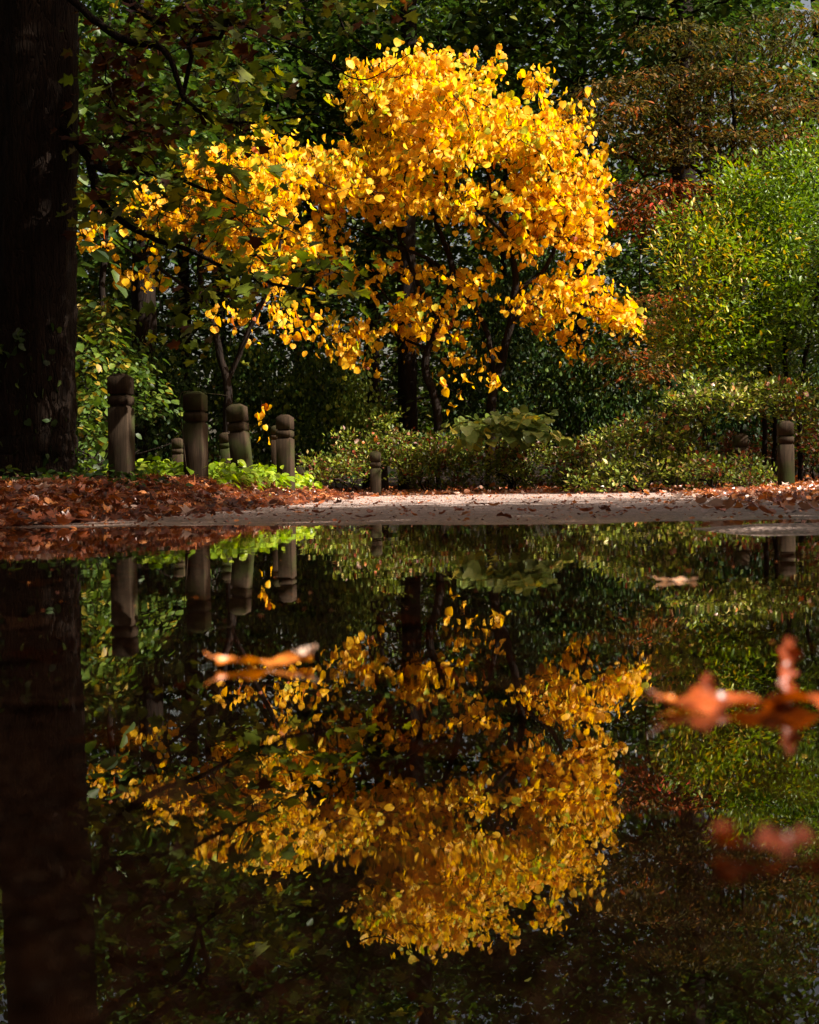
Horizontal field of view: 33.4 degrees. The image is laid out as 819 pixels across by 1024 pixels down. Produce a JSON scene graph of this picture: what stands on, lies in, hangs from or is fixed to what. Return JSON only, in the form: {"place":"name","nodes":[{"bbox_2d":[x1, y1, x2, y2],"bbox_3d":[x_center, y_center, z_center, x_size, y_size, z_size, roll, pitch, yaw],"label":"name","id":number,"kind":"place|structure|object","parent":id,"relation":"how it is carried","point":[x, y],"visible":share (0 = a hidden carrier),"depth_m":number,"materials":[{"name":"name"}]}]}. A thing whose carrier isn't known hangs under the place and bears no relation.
{"place":"outdoors","nodes":[
{"label":"outdoors","id":0,"kind":"place"},
{"bbox_2d":[0,491,818,1023],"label":"road","id":1,"kind":"structure","parent":0,"point":[574,869],"depth_m":0.60,"materials":[{"name":"grey asphalt"}]},
{"bbox_2d":[0,471,375,527],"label":"leaf litter","id":2,"kind":"object","parent":1,"relation":"on","point":[315,495],"visible":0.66,"depth_m":8.46,"materials":[{"name":"brown plant"}]},
{"bbox_2d":[189,514,205,517],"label":"fallen leaf","id":3,"kind":"object","parent":1,"relation":"on","point":[201,515],"visible":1,"depth_m":6.85,"materials":[{"name":"brown plant"}]},
{"bbox_2d":[312,509,325,512],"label":"fallen leaf","id":4,"kind":"object","parent":1,"relation":"on","point":[316,511],"visible":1,"depth_m":7.35,"materials":[{"name":"brown plant"}]},
{"bbox_2d":[355,512,378,517],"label":"fallen leaf","id":5,"kind":"object","parent":1,"relation":"on","point":[365,516],"visible":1,"depth_m":6.05,"materials":[{"name":"brown plant"}]},
{"bbox_2d":[0,491,818,529],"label":"leaf debris","id":6,"kind":"object","parent":1,"relation":"on","point":[466,518],"visible":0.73,"depth_m":7.82,"materials":[{"name":"brown plant"}]},
{"bbox_2d":[2,528,818,812],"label":"sunken leaves","id":7,"kind":"object","parent":1,"relation":"on","point":[778,773],"visible":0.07,"depth_m":0.85,"materials":[{"name":"plant"}]},
{"bbox_2d":[496,512,511,517],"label":"fallen leaf","id":8,"kind":"object","parent":1,"relation":"on","point":[505,515],"visible":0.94,"depth_m":6.05,"materials":[{"name":"brown plant"}]},
{"bbox_2d":[571,504,594,511],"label":"fallen leaf","id":9,"kind":"object","parent":1,"relation":"on","point":[586,509],"visible":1,"depth_m":6.57,"materials":[{"name":"brown plant"}]},
{"bbox_2d":[746,505,758,510],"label":"fallen leaf","id":10,"kind":"object","parent":1,"relation":"on","point":[753,508],"visible":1,"depth_m":6.48,"materials":[{"name":"brown plant"}]},
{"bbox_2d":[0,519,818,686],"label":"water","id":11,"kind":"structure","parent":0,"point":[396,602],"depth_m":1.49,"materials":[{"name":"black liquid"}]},
{"bbox_2d":[205,652,311,665],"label":"fallen leaf","id":12,"kind":"object","parent":11,"relation":"on","point":[286,658],"visible":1,"depth_m":0.92,"materials":[{"name":"orange plant"}]},
{"bbox_2d":[296,644,316,654],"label":"fallen leaf","id":13,"kind":"object","parent":11,"relation":"on","point":[309,649],"visible":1,"depth_m":0.94,"materials":[{"name":"beige plant"}]},
{"bbox_2d":[27,524,812,652],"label":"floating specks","id":14,"kind":"object","parent":11,"relation":"on","point":[447,582],"visible":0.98,"depth_m":1.73,"materials":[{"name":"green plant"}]},
{"bbox_2d":[651,689,681,699],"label":"fallen leaf","id":15,"kind":"object","parent":11,"relation":"on","point":[672,697],"visible":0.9,"depth_m":0.73,"materials":[{"name":"orange plant"}]},
{"bbox_2d":[653,576,696,581],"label":"fallen leaf","id":16,"kind":"object","parent":11,"relation":"on","point":[679,579],"visible":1,"depth_m":1.73,"materials":[{"name":"brown plant"}]},
{"bbox_2d":[712,821,739,832],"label":"fallen leaf","id":17,"kind":"object","parent":11,"relation":"on","point":[723,826],"visible":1,"depth_m":0.44,"materials":[{"name":"brown plant"}]},
{"bbox_2d":[647,685,818,713],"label":"fallen leaf","id":18,"kind":"object","parent":11,"relation":"on","point":[698,698],"visible":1,"depth_m":0.71,"materials":[{"name":"orange plant"}]},
{"bbox_2d":[699,671,731,709],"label":"fallen leaf","id":19,"kind":"object","parent":18,"relation":"on","point":[706,680],"visible":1,"depth_m":0.73,"materials":[{"name":"brown plant"}]},
{"bbox_2d":[706,824,818,857],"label":"fallen leaf","id":20,"kind":"object","parent":11,"relation":"on","point":[779,839],"visible":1,"depth_m":0.43,"materials":[{"name":"brown plant"}]},
{"bbox_2d":[778,636,802,701],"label":"fallen leaf","id":21,"kind":"object","parent":11,"relation":"on","point":[789,653],"visible":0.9,"depth_m":0.75,"materials":[{"name":"brown plant"}]},
{"bbox_2d":[77,0,818,478],"label":"sky","id":22,"kind":"structure","parent":0,"point":[807,5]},
{"bbox_2d":[217,468,818,495],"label":"ground","id":23,"kind":"structure","parent":0,"point":[476,482],"depth_m":41.10,"materials":[{"name":"soil"}]},
{"bbox_2d":[0,464,193,491],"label":"weeds","id":24,"kind":"object","parent":23,"relation":"on","point":[79,472],"visible":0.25,"depth_m":9.58,"materials":[{"name":"green plant"}]},
{"bbox_2d":[76,174,127,327],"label":"forest tree","id":25,"kind":"object","parent":23,"relation":"on","point":[100,254],"visible":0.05,"depth_m":16.70,"materials":[{"name":"green plant"}]},
{"bbox_2d":[107,373,134,478],"bbox_3d":[-2.107,-0.472,9.994,0.153,1.078,0.153,-1,1,10],"label":"bollard","id":26,"kind":"object","parent":23,"relation":"on","point":[121,427],"visible":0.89,"depth_m":9.92,"materials":[{"name":"brown wood"}]},
{"bbox_2d":[75,335,171,472],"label":"sapling","id":27,"kind":"object","parent":23,"relation":"on","point":[90,426],"visible":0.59,"depth_m":14.97,"materials":[{"name":"green plant"}]},
{"bbox_2d":[76,292,183,472],"bbox_3d":[-4.304,-1.760,19.502,2.231,2.896,2.911,-1,1,0],"label":"sapling","id":28,"kind":"object","parent":23,"relation":"on","point":[137,373],"visible":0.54,"depth_m":19.45,"materials":[{"name":"green plant"}]},
{"bbox_2d":[76,0,189,448],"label":"forest tree","id":29,"kind":"object","parent":23,"relation":"on","point":[168,252],"visible":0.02,"depth_m":37.33,"materials":[{"name":"green plant"}]},
{"bbox_2d":[76,47,221,458],"bbox_3d":[-8.421,-5.704,31.686,7.520,10.754,7.941,-1,1,20],"label":"forest tree","id":30,"kind":"object","parent":23,"relation":"on","point":[112,291],"visible":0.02,"depth_m":31.15,"materials":[{"name":"green plant"}]},
{"bbox_2d":[96,323,233,464],"bbox_3d":[-4.287,-1.750,24.134,2.555,3.144,2.675,-1,1,0],"label":"evergreen shrub","id":31,"kind":"object","parent":23,"relation":"on","point":[164,366],"visible":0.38,"depth_m":23.78,"materials":[{"name":"green plant"}]},
{"bbox_2d":[76,0,257,424],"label":"forest tree","id":32,"kind":"object","parent":23,"relation":"on","point":[194,269],"visible":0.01,"depth_m":44.54,"materials":[{"name":"green plant"}]},
{"bbox_2d":[171,438,182,462],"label":"bollard","id":33,"kind":"object","parent":23,"relation":"on","point":[177,447],"visible":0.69,"depth_m":18.43,"materials":[{"name":"brown wood"}]},
{"bbox_2d":[76,7,290,473],"bbox_3d":[-4.926,-4.703,22.997,5.965,9.033,6.196,-1,1,0],"label":"background tree","id":34,"kind":"object","parent":23,"relation":"on","point":[161,82],"visible":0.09,"depth_m":22.63,"materials":[{"name":"green plant"}]},
{"bbox_2d":[183,391,208,479],"bbox_3d":[-1.877,-0.519,11.994,0.176,1.079,0.176,0,1,10],"label":"bollard","id":35,"kind":"object","parent":23,"relation":"on","point":[195,419],"visible":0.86,"depth_m":11.91,"materials":[{"name":"brown wood"}]},
{"bbox_2d":[179,391,227,473],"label":"vine","id":36,"kind":"object","parent":35,"relation":"hanging from","point":[181,426],"visible":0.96,"depth_m":11.89,"materials":[{"name":"plant"}]},
{"bbox_2d":[76,130,322,444],"bbox_3d":[-3.081,-2.990,19.859,3.662,5.333,2.683,-1,1,0],"label":"yellow understory tree","id":37,"kind":"object","parent":23,"relation":"on","point":[266,178],"visible":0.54,"depth_m":19.73,"materials":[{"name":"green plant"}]},
{"bbox_2d":[78,454,322,494],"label":"ground cover","id":38,"kind":"object","parent":23,"relation":"on","point":[228,472],"visible":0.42,"depth_m":12.94,"materials":[{"name":"green plant"}]},
{"bbox_2d":[77,0,343,462],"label":"background tree","id":39,"kind":"object","parent":23,"relation":"on","point":[139,295],"visible":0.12,"depth_m":25.24,"materials":[{"name":"green plant"}]},
{"bbox_2d":[210,454,219,462],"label":"bollard","id":40,"kind":"object","parent":23,"relation":"on","point":[212,455],"visible":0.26,"depth_m":23.42,"materials":[{"name":"brown wood"}]},
{"bbox_2d":[0,0,431,477],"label":"oak tree","id":41,"kind":"object","parent":23,"relation":"on","point":[43,144],"visible":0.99,"depth_m":10.63,"materials":[{"name":"green plant"}]},
{"bbox_2d":[0,323,80,474],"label":"ivy","id":42,"kind":"object","parent":41,"relation":"attached to","point":[17,333],"visible":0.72,"depth_m":10.64,"materials":[{"name":"green plant"}]},
{"bbox_2d":[219,432,230,464],"bbox_3d":[-2.394,-0.586,17.997,0.135,0.925,0.135,-5,0,14],"label":"bollard","id":43,"kind":"object","parent":23,"relation":"on","point":[224,446],"visible":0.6,"depth_m":17.93,"materials":[{"name":"brown wood"}]},
{"bbox_2d":[76,56,378,464],"bbox_3d":[-5.064,-5.401,31.803,8.931,10.398,9.735,-1,1,-7],"label":"forest tree","id":44,"kind":"object","parent":23,"relation":"on","point":[183,277],"visible":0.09,"depth_m":31.21,"materials":[{"name":"green plant"}]},
{"bbox_2d":[226,404,252,480],"bbox_3d":[-1.675,-0.539,13.588,0.177,1.071,0.177,-5,2,11],"label":"bollard","id":45,"kind":"object","parent":23,"relation":"on","point":[239,433],"visible":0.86,"depth_m":13.50,"materials":[{"name":"brown wood"}]},
{"bbox_2d":[76,0,421,459],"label":"forest tree","id":46,"kind":"object","parent":23,"relation":"on","point":[172,314],"visible":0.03,"depth_m":35.93,"materials":[{"name":"green plant"}]},
{"bbox_2d":[271,425,277,465],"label":"bollard","id":47,"kind":"object","parent":23,"relation":"on","point":[273,444],"visible":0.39,"depth_m":18.93,"materials":[{"name":"brown wood"}]},
{"bbox_2d":[195,330,356,485],"bbox_3d":[-2.420,-1.778,24.667,2.993,3.125,3.096,-1,1,0],"label":"evergreen shrub","id":48,"kind":"object","parent":23,"relation":"on","point":[249,393],"visible":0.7,"depth_m":24.34,"materials":[{"name":"green plant"}]},
{"bbox_2d":[276,414,294,490],"bbox_3d":[-1.378,-0.531,15.194,0.166,1.101,0.167,-1,1,12],"label":"bollard","id":49,"kind":"object","parent":23,"relation":"on","point":[285,453],"visible":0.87,"depth_m":15.12,"materials":[{"name":"brown wood"}]},
{"bbox_2d":[296,453,304,474],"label":"bollard","id":50,"kind":"object","parent":23,"relation":"on","point":[299,470],"visible":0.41,"depth_m":23.43,"materials":[{"name":"brown wood"}]},
{"bbox_2d":[156,1,459,469],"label":"forest tree","id":51,"kind":"object","parent":23,"relation":"on","point":[321,333],"visible":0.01,"depth_m":45.47,"materials":[{"name":"green plant"}]},
{"bbox_2d":[159,0,480,482],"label":"background tree","id":52,"kind":"object","parent":23,"relation":"on","point":[267,104],"visible":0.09,"depth_m":30.05,"materials":[{"name":"green plant"}]},
{"bbox_2d":[296,407,413,492],"bbox_3d":[-0.840,-0.960,22.278,2.525,1.553,1.598,-2,1,-41],"label":"azalea shrub","id":53,"kind":"object","parent":23,"relation":"on","point":[345,462],"visible":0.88,"depth_m":22.16,"materials":[{"name":"green plant"}]},
{"bbox_2d":[201,9,511,489],"bbox_3d":[-0.717,-5.394,29.323,7.733,10.472,7.323,-1,1,-36],"label":"forest tree","id":54,"kind":"object","parent":23,"relation":"on","point":[374,311],"visible":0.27,"depth_m":28.85,"materials":[{"name":"green plant"}]},
{"bbox_2d":[370,451,381,495],"bbox_3d":[-0.516,-0.462,20.896,0.164,0.939,0.164,-1,1,3],"label":"bollard","id":55,"kind":"object","parent":23,"relation":"on","point":[375,473],"visible":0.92,"depth_m":20.81,"materials":[{"name":"brown wood"}]},
{"bbox_2d":[210,0,554,488],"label":"background tree","id":56,"kind":"object","parent":23,"relation":"on","point":[365,484],"visible":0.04,"depth_m":32.34,"materials":[{"name":"green plant"}]},
{"bbox_2d":[207,0,618,473],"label":"forest tree","id":57,"kind":"object","parent":23,"relation":"on","point":[361,298],"visible":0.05,"depth_m":35.77,"materials":[{"name":"green plant"}]},
{"bbox_2d":[181,0,648,490],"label":"background tree","id":58,"kind":"object","parent":23,"relation":"on","point":[407,369],"visible":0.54,"depth_m":27.25,"materials":[{"name":"green plant"}]},
{"bbox_2d":[383,427,499,491],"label":"azalea shrub","id":59,"kind":"object","parent":23,"relation":"on","point":[404,453],"visible":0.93,"depth_m":21.86,"materials":[{"name":"green plant"}]},
{"bbox_2d":[232,36,652,489],"bbox_3d":[0.570,-4.125,22.642,7.019,7.893,3.921,-1,1,-6],"label":"yellow redbud tree","id":60,"kind":"object","parent":23,"relation":"on","point":[423,111],"visible":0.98,"depth_m":22.36,"materials":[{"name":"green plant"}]},
{"bbox_2d":[78,53,818,478],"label":"distant wood","id":61,"kind":"object","parent":23,"relation":"on","point":[436,373],"visible":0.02,"depth_m":61.78,"materials":[{"name":"green plant"}]},
{"bbox_2d":[302,50,663,478],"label":"forest tree","id":62,"kind":"object","parent":23,"relation":"on","point":[460,317],"visible":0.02,"depth_m":45.09,"materials":[{"name":"green plant"}]},
{"bbox_2d":[421,221,568,486],"bbox_3d":[1.684,-3.051,26.416,2.988,5.449,2.476,-1,1,0],"label":"evergreen shrub","id":63,"kind":"object","parent":23,"relation":"on","point":[519,350],"visible":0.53,"depth_m":26.17,"materials":[{"name":"green plant"}]},
{"bbox_2d":[435,405,572,490],"bbox_3d":[1.481,-0.959,21.492,2.173,1.468,1.565,-1,1,0],"label":"hydrangea shrub","id":64,"kind":"object","parent":23,"relation":"on","point":[520,429],"visible":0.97,"depth_m":21.30,"materials":[{"name":"green plant"}]},
{"bbox_2d":[455,429,563,489],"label":"azalea shrub","id":65,"kind":"object","parent":23,"relation":"on","point":[507,466],"visible":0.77,"depth_m":21.79,"materials":[{"name":"green plant"}]},
{"bbox_2d":[346,83,692,487],"bbox_3d":[2.526,-5.106,31.646,8.896,9.503,8.161,0,1,35],"label":"forest tree","id":66,"kind":"object","parent":23,"relation":"on","point":[504,173],"visible":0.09,"depth_m":31.34,"materials":[{"name":"green plant"}]},
{"bbox_2d":[342,486,730,496],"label":"leaf litter","id":67,"kind":"object","parent":23,"relation":"on","point":[463,491],"visible":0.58,"depth_m":20.73,"materials":[{"name":"brown plant"}]},
{"bbox_2d":[301,377,816,488],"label":"caught leaves","id":68,"kind":"object","parent":23,"relation":"on","point":[663,415],"visible":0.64,"depth_m":18.79,"materials":[{"name":"brown plant"}]},
{"bbox_2d":[484,332,652,487],"bbox_3d":[2.917,-1.766,24.464,3.046,2.931,2.631,-1,1,19],"label":"evergreen shrub","id":69,"kind":"object","parent":23,"relation":"on","point":[575,393],"visible":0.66,"depth_m":24.22,"materials":[{"name":"green plant"}]},
{"bbox_2d":[537,433,609,489],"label":"azalea shrub","id":70,"kind":"object","parent":23,"relation":"on","point":[553,457],"visible":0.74,"depth_m":21.32,"materials":[{"name":"green plant"}]},
{"bbox_2d":[328,474,818,492],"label":"leaf litter","id":71,"kind":"object","parent":23,"relation":"on","point":[470,487],"visible":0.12,"depth_m":27.96,"materials":[{"name":"brown plant"}]},
{"bbox_2d":[277,340,410,490],"bbox_3d":[-1.308,-1.800,26.020,2.658,3.107,2.880,-1,1,0],"label":"evergreen shrub","id":72,"kind":"object","parent":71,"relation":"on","point":[357,410],"visible":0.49,"depth_m":25.50,"materials":[{"name":"green plant"}]},
{"bbox_2d":[425,0,729,485],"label":"background tree","id":73,"kind":"object","parent":23,"relation":"on","point":[585,41],"visible":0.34,"depth_m":29.44,"materials":[{"name":"green plant"}]},
{"bbox_2d":[416,0,777,481],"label":"forest tree","id":74,"kind":"object","parent":23,"relation":"on","point":[622,176],"visible":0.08,"depth_m":35.43,"materials":[{"name":"green plant"}]},
{"bbox_2d":[560,401,726,493],"bbox_3d":[3.288,-0.896,18.913,2.536,1.410,2.153,-1,1,0],"label":"azalea shrub","id":75,"kind":"object","parent":23,"relation":"on","point":[659,439],"visible":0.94,"depth_m":18.77,"materials":[{"name":"green plant"}]},
{"bbox_2d":[472,0,818,486],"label":"background tree","id":76,"kind":"object","parent":23,"relation":"on","point":[682,9],"visible":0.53,"depth_m":26.83,"materials":[{"name":"green plant"}]},
{"bbox_2d":[535,2,818,483],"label":"dogwood tree","id":77,"kind":"object","parent":23,"relation":"on","point":[722,137],"visible":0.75,"depth_m":23.70,"materials":[{"name":"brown plant"}]},
{"bbox_2d":[547,0,818,475],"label":"forest tree","id":78,"kind":"object","parent":23,"relation":"on","point":[815,33],"visible":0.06,"depth_m":35.46,"materials":[{"name":"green plant"}]},
{"bbox_2d":[557,0,818,483],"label":"forest tree","id":79,"kind":"object","parent":23,"relation":"on","point":[790,60],"visible":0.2,"depth_m":29.58,"materials":[{"name":"green plant"}]},
{"bbox_2d":[561,478,818,513],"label":"leaf litter","id":80,"kind":"object","parent":23,"relation":"on","point":[787,496],"visible":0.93,"depth_m":10.16,"materials":[{"name":"brown plant"}]},
{"bbox_2d":[590,3,818,467],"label":"forest tree","id":81,"kind":"object","parent":23,"relation":"on","point":[611,197],"visible":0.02,"depth_m":45.93,"materials":[{"name":"green plant"}]},
{"bbox_2d":[633,106,818,482],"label":"lime green shrub","id":82,"kind":"object","parent":23,"relation":"on","point":[733,250],"visible":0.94,"depth_m":19.25,"materials":[{"name":"green plant"}]},
{"bbox_2d":[643,349,818,485],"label":"evergreen shrub","id":83,"kind":"object","parent":23,"relation":"on","point":[724,426],"visible":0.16,"depth_m":22.18,"materials":[{"name":"green plant"}]},
{"bbox_2d":[653,364,818,487],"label":"azalea shrub","id":84,"kind":"object","parent":23,"relation":"on","point":[745,397],"visible":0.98,"depth_m":18.35,"materials":[{"name":"green plant"}]},
{"bbox_2d":[733,433,748,487],"bbox_3d":[4.514,-0.554,18.596,0.183,1.030,0.183,-1,1,6],"label":"bollard","id":85,"kind":"object","parent":23,"relation":"on","point":[740,440],"visible":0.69,"depth_m":18.51,"materials":[{"name":"brown wood"}]},
{"bbox_2d":[696,39,818,397],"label":"forest tree","id":86,"kind":"object","parent":23,"relation":"on","point":[788,118],"visible":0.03,"depth_m":44.53,"materials":[{"name":"green plant"}]},
{"bbox_2d":[710,417,818,480],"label":"azalea shrub","id":87,"kind":"object","parent":23,"relation":"on","point":[812,447],"visible":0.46,"depth_m":19.98,"materials":[{"name":"green plant"}]},
{"bbox_2d":[741,137,818,376],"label":"forest tree","id":88,"kind":"object","parent":23,"relation":"on","point":[807,314],"visible":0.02,"depth_m":38.51,"materials":[{"name":"green plant"}]},
{"bbox_2d":[777,421,794,484],"bbox_3d":[4.684,-0.586,16.995,0.183,1.093,0.183,-1,1,6],"label":"bollard","id":89,"kind":"object","parent":23,"relation":"on","point":[785,455],"visible":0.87,"depth_m":16.91,"materials":[{"name":"brown wood"}]},
{"bbox_2d":[800,182,817,265],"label":"forest tree","id":90,"kind":"object","parent":23,"relation":"on","point":[813,214],"visible":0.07,"depth_m":29.70,"materials":[{"name":"green plant"}]}
]}

